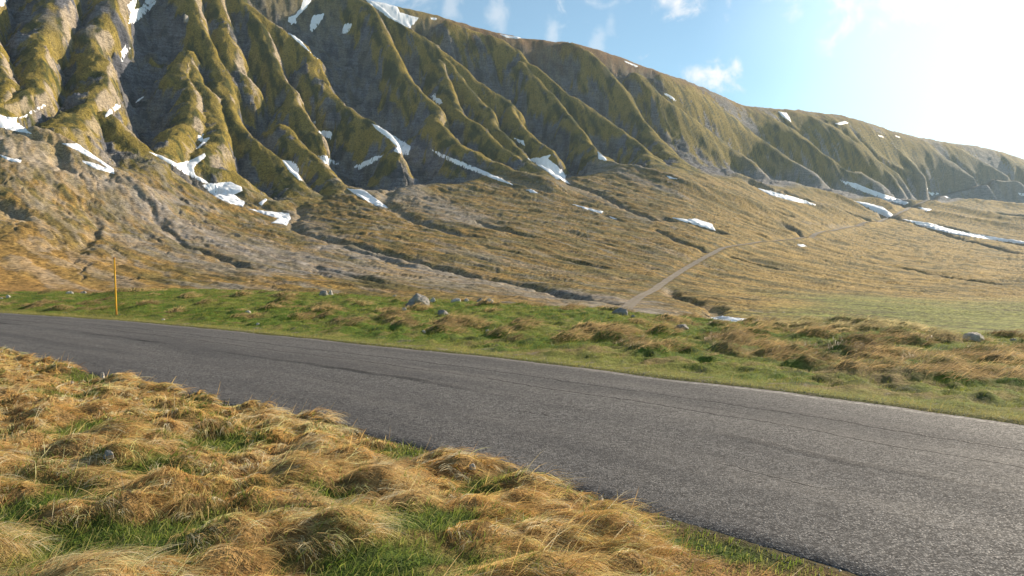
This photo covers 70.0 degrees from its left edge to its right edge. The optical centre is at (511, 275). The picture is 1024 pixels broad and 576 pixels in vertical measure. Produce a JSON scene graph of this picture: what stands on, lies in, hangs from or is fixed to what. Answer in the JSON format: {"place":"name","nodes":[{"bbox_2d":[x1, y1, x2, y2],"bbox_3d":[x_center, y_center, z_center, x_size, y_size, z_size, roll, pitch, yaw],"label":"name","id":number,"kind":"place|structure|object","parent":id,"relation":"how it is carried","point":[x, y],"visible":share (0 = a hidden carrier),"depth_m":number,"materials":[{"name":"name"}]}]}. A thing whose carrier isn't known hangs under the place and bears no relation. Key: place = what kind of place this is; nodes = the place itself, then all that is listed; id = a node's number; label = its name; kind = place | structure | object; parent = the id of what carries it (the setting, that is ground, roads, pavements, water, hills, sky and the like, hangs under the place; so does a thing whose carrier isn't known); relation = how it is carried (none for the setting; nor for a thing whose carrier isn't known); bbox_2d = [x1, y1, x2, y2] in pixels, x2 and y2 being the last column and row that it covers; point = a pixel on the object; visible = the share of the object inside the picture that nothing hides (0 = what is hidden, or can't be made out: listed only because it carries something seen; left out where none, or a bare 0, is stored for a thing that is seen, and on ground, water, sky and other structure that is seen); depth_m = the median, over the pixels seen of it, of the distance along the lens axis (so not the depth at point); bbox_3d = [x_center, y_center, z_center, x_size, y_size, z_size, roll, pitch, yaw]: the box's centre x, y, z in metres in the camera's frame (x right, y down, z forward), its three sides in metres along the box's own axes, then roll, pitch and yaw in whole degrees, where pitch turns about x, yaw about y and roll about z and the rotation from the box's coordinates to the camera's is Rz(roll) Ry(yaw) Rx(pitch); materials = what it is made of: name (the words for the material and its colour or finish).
{"place":"outdoors","nodes":[
{"label":"outdoors","id":0,"kind":"place"},
{"bbox_2d":[0,347,852,575],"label":"green grass","id":1,"kind":"structure","parent":0,"point":[198,441],"depth_m":4.66,"materials":[{"name":"plant"}]},
{"bbox_2d":[0,0,1023,334],"bbox_3d":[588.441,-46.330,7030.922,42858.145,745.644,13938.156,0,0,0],"label":"mountain","id":2,"kind":"structure","parent":0,"point":[252,90],"depth_m":692.70,"materials":[{"name":"plant"}]},
{"bbox_2d":[0,0,7,6],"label":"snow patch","id":3,"kind":"object","parent":2,"relation":"on","point":[2,3],"visible":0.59,"depth_m":675.83,"materials":[{"name":"white snow"}]},
{"bbox_2d":[0,155,21,161],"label":"snow patch","id":4,"kind":"object","parent":2,"relation":"on","point":[12,159],"visible":1,"depth_m":370.22,"materials":[{"name":"white snow"}]},
{"bbox_2d":[0,115,31,133],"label":"snow patch","id":5,"kind":"object","parent":2,"relation":"on","point":[10,123],"visible":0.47,"depth_m":469.43,"materials":[{"name":"white snow"}]},
{"bbox_2d":[20,104,45,117],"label":"snow patch","id":6,"kind":"object","parent":2,"relation":"on","point":[33,110],"visible":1,"depth_m":521.93,"materials":[{"name":"white snow"}]},
{"bbox_2d":[62,143,113,170],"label":"snow patch","id":7,"kind":"object","parent":2,"relation":"on","point":[79,148],"visible":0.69,"depth_m":424.93,"materials":[{"name":"white snow"}]},
{"bbox_2d":[83,161,113,173],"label":"snow patch","id":8,"kind":"object","parent":2,"relation":"on","point":[95,166],"visible":0.99,"depth_m":407.94,"materials":[{"name":"white snow"}]},
{"bbox_2d":[105,104,120,116],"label":"snow patch","id":9,"kind":"object","parent":2,"relation":"on","point":[116,106],"visible":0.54,"depth_m":618.67,"materials":[{"name":"white snow"}]},
{"bbox_2d":[121,45,127,61],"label":"snow patch","id":10,"kind":"object","parent":2,"relation":"on","point":[124,51],"visible":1,"depth_m":741.75,"materials":[{"name":"white snow"}]},
{"bbox_2d":[128,0,155,23],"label":"snow patch","id":11,"kind":"object","parent":2,"relation":"on","point":[137,13],"visible":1,"depth_m":798.91,"materials":[{"name":"white snow"}]},
{"bbox_2d":[150,152,208,183],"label":"snow patch","id":12,"kind":"object","parent":2,"relation":"on","point":[188,166],"visible":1,"depth_m":582.35,"materials":[{"name":"white snow"}]},
{"bbox_2d":[184,14,188,22],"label":"rock knob","id":13,"kind":"object","parent":2,"relation":"on","point":[186,18],"visible":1,"depth_m":815.89,"materials":[{"name":"grey stone"}]},
{"bbox_2d":[196,134,209,148],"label":"snow patch","id":14,"kind":"object","parent":2,"relation":"on","point":[201,139],"visible":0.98,"depth_m":661.30,"materials":[{"name":"white snow"}]},
{"bbox_2d":[204,182,244,206],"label":"snow patch","id":15,"kind":"object","parent":2,"relation":"on","point":[226,191],"visible":0.96,"depth_m":579.10,"materials":[{"name":"white snow"}]},
{"bbox_2d":[250,209,290,225],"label":"snow patch","id":16,"kind":"object","parent":2,"relation":"on","point":[284,218],"visible":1,"depth_m":510.95,"materials":[{"name":"white snow"}]},
{"bbox_2d":[282,160,301,179],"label":"snow patch","id":17,"kind":"object","parent":2,"relation":"on","point":[292,168],"visible":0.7,"depth_m":688.12,"materials":[{"name":"white snow"}]},
{"bbox_2d":[288,0,310,24],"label":"snow patch","id":18,"kind":"object","parent":2,"relation":"on","point":[292,19],"visible":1,"depth_m":993.66,"materials":[{"name":"white snow"}]},
{"bbox_2d":[288,33,317,58],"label":"snow patch","id":19,"kind":"object","parent":2,"relation":"on","point":[298,40],"visible":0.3,"depth_m":899.26,"materials":[{"name":"white snow"}]},
{"bbox_2d":[310,13,323,31],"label":"snow patch","id":20,"kind":"object","parent":2,"relation":"on","point":[316,19],"visible":1,"depth_m":1003.99,"materials":[{"name":"white snow"}]},
{"bbox_2d":[319,130,331,139],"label":"snow patch","id":21,"kind":"object","parent":2,"relation":"on","point":[326,134],"visible":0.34,"depth_m":826.32,"materials":[{"name":"white snow"}]},
{"bbox_2d":[318,155,338,166],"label":"snow patch","id":22,"kind":"object","parent":2,"relation":"on","point":[325,159],"visible":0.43,"depth_m":751.99,"materials":[{"name":"white snow"}]},
{"bbox_2d":[342,23,351,33],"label":"snow patch","id":23,"kind":"object","parent":2,"relation":"on","point":[346,27],"visible":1,"depth_m":1018.84,"materials":[{"name":"white snow"}]},
{"bbox_2d":[347,188,386,207],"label":"snow patch","id":24,"kind":"object","parent":2,"relation":"on","point":[365,195],"visible":0.93,"depth_m":612.88,"materials":[{"name":"white snow"}]},
{"bbox_2d":[354,155,381,169],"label":"snow patch","id":25,"kind":"object","parent":2,"relation":"on","point":[365,163],"visible":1,"depth_m":796.08,"materials":[{"name":"white snow"}]},
{"bbox_2d":[366,0,417,27],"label":"snow patch","id":26,"kind":"object","parent":2,"relation":"on","point":[392,12],"visible":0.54,"depth_m":1104.86,"materials":[{"name":"white snow"}]},
{"bbox_2d":[373,124,410,154],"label":"snow patch","id":27,"kind":"object","parent":2,"relation":"on","point":[403,147],"visible":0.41,"depth_m":820.92,"materials":[{"name":"white snow"}]},
{"bbox_2d":[430,94,441,104],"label":"snow patch","id":28,"kind":"object","parent":2,"relation":"on","point":[437,100],"visible":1,"depth_m":985.08,"materials":[{"name":"white snow"}]},
{"bbox_2d":[432,150,512,184],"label":"snow patch","id":29,"kind":"object","parent":2,"relation":"on","point":[475,169],"visible":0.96,"depth_m":815.71,"materials":[{"name":"white snow"}]},
{"bbox_2d":[500,34,519,38],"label":"snow patch","id":30,"kind":"object","parent":2,"relation":"on","point":[507,36],"visible":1,"depth_m":1223.60,"materials":[{"name":"white snow"}]},
{"bbox_2d":[528,155,569,184],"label":"snow patch","id":31,"kind":"object","parent":2,"relation":"on","point":[549,166],"visible":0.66,"depth_m":903.71,"materials":[{"name":"white snow"}]},
{"bbox_2d":[573,204,602,213],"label":"snow patch","id":32,"kind":"object","parent":2,"relation":"on","point":[590,209],"visible":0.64,"depth_m":621.18,"materials":[{"name":"white snow"}]},
{"bbox_2d":[598,152,606,160],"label":"snow patch","id":33,"kind":"object","parent":2,"relation":"on","point":[601,156],"visible":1,"depth_m":928.20,"materials":[{"name":"white snow"}]},
{"bbox_2d":[674,218,715,230],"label":"snow patch","id":34,"kind":"object","parent":2,"relation":"on","point":[698,222],"visible":1,"depth_m":613.17,"materials":[{"name":"white snow"}]},
{"bbox_2d":[702,312,742,320],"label":"snow patch","id":35,"kind":"object","parent":2,"relation":"on","point":[728,318],"visible":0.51,"depth_m":125.88,"materials":[{"name":"white snow"}]},
{"bbox_2d":[778,111,790,121],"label":"snow patch","id":36,"kind":"object","parent":2,"relation":"on","point":[785,115],"visible":1,"depth_m":1683.59,"materials":[{"name":"white snow"}]},
{"bbox_2d":[758,188,814,204],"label":"snow patch","id":37,"kind":"object","parent":2,"relation":"on","point":[783,196],"visible":0.72,"depth_m":1049.92,"materials":[{"name":"white snow"}]},
{"bbox_2d":[856,201,892,217],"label":"snow patch","id":38,"kind":"object","parent":2,"relation":"on","point":[880,210],"visible":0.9,"depth_m":1312.42,"materials":[{"name":"white snow"}]},
{"bbox_2d":[843,181,907,204],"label":"snow patch","id":39,"kind":"object","parent":2,"relation":"on","point":[871,192],"visible":0.91,"depth_m":1602.02,"materials":[{"name":"white snow"}]},
{"bbox_2d":[903,219,1023,243],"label":"snow patch","id":40,"kind":"object","parent":2,"relation":"on","point":[937,227],"visible":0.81,"depth_m":1136.68,"materials":[{"name":"white snow"}]},
{"bbox_2d":[0,313,1023,575],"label":"road","id":41,"kind":"structure","parent":0,"point":[866,489],"depth_m":7.99,"materials":[{"name":"grey asphalt"}]},
{"bbox_2d":[0,288,1023,575],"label":"ground","id":42,"kind":"structure","parent":0,"point":[704,368],"depth_m":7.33,"materials":[{"name":"green plant"}]},
{"bbox_2d":[103,450,113,458],"bbox_3d":[-3.143,1.397,5.702,0.088,0.067,0.076,0,0,0],"label":"stone","id":43,"kind":"object","parent":42,"relation":"on","point":[107,454],"visible":0.95,"depth_m":5.68,"materials":[{"name":"grey stone"}]},
{"bbox_2d":[113,257,116,314],"bbox_3d":[-16.617,0.623,30.630,0.074,2.782,0.074,-2,0,0],"label":"snow pole","id":44,"kind":"object","parent":42,"relation":"on","point":[115,287],"visible":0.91,"depth_m":30.60,"materials":[{"name":"orange paint"}]},
{"bbox_2d":[319,290,327,295],"bbox_3d":[-10.322,1.058,40.069,0.591,0.457,0.461,0,0,1],"label":"boulder","id":45,"kind":"object","parent":42,"relation":"on","point":[323,293],"visible":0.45,"depth_m":39.90,"materials":[{"name":"grey stone"}]},
{"bbox_2d":[405,302,414,307],"bbox_3d":[-4.188,1.272,30.411,0.589,0.354,0.393,0,0,-17],"label":"boulder","id":46,"kind":"object","parent":42,"relation":"on","point":[409,304],"visible":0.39,"depth_m":30.28,"materials":[{"name":"stone"}]},
{"bbox_2d":[408,293,429,305],"bbox_3d":[-3.954,1.112,30.771,1.091,0.718,0.922,0,0,20],"label":"boulder","id":47,"kind":"object","parent":42,"relation":"on","point":[416,298],"visible":0.44,"depth_m":30.51,"materials":[{"name":"grey stone"}]},
{"bbox_2d":[438,310,448,314],"bbox_3d":[-2.648,1.453,27.698,0.410,0.301,0.465,0,0,41],"label":"boulder","id":48,"kind":"object","parent":42,"relation":"on","point":[443,312],"visible":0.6,"depth_m":27.54,"materials":[{"name":"stone"}]},
{"bbox_2d":[451,298,460,302],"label":"boulder","id":49,"kind":"object","parent":42,"relation":"on","point":[455,299],"visible":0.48,"depth_m":34.19,"materials":[{"name":"stone"}]},
{"bbox_2d":[469,463,475,469],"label":"stone","id":50,"kind":"object","parent":42,"relation":"on","point":[472,465],"visible":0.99,"depth_m":6.11,"materials":[{"name":"stone"}]},
{"bbox_2d":[0,287,1023,424],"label":"verge grass","id":51,"kind":"structure","parent":42,"relation":"on","point":[333,336],"depth_m":22.57,"materials":[{"name":"green plant"}]},
{"bbox_2d":[612,308,627,315],"bbox_3d":[4.258,1.490,28.879,0.683,0.419,0.516,0,0,19],"label":"boulder","id":52,"kind":"object","parent":42,"relation":"on","point":[622,311],"visible":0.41,"depth_m":28.72,"materials":[{"name":"stone"}]},
{"bbox_2d":[675,324,688,329],"bbox_3d":[5.434,1.680,23.350,0.531,0.234,0.393,0,0,-15],"label":"boulder","id":53,"kind":"object","parent":42,"relation":"on","point":[680,326],"visible":0.48,"depth_m":23.22,"materials":[{"name":"stone"}]},
{"bbox_2d":[962,332,983,341],"bbox_3d":[13.354,1.811,21.184,0.653,0.336,0.506,0,0,-43],"label":"boulder","id":54,"kind":"object","parent":42,"relation":"on","point":[974,335],"visible":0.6,"depth_m":21.00,"materials":[{"name":"stone"}]},
{"bbox_2d":[0,287,1023,381],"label":"verge tussock grass","id":55,"kind":"structure","parent":0,"point":[926,353],"depth_m":20.30,"materials":[{"name":"plant"}]},
{"bbox_2d":[2,312,1023,575],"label":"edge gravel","id":56,"kind":"structure","parent":0,"point":[558,362],"depth_m":9.93,"materials":[{"name":"grey gravel"}]},
{"bbox_2d":[370,0,1023,158],"label":"sky","id":57,"kind":"structure","parent":0,"point":[950,71],"materials":[{"name":"blue"}]},
{"bbox_2d":[620,179,1023,309],"bbox_3d":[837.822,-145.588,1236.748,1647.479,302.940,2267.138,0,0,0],"label":"dirt track","id":58,"kind":"structure","parent":0,"point":[633,301],"depth_m":375.28,"materials":[{"name":"brown soil"}]}
]}

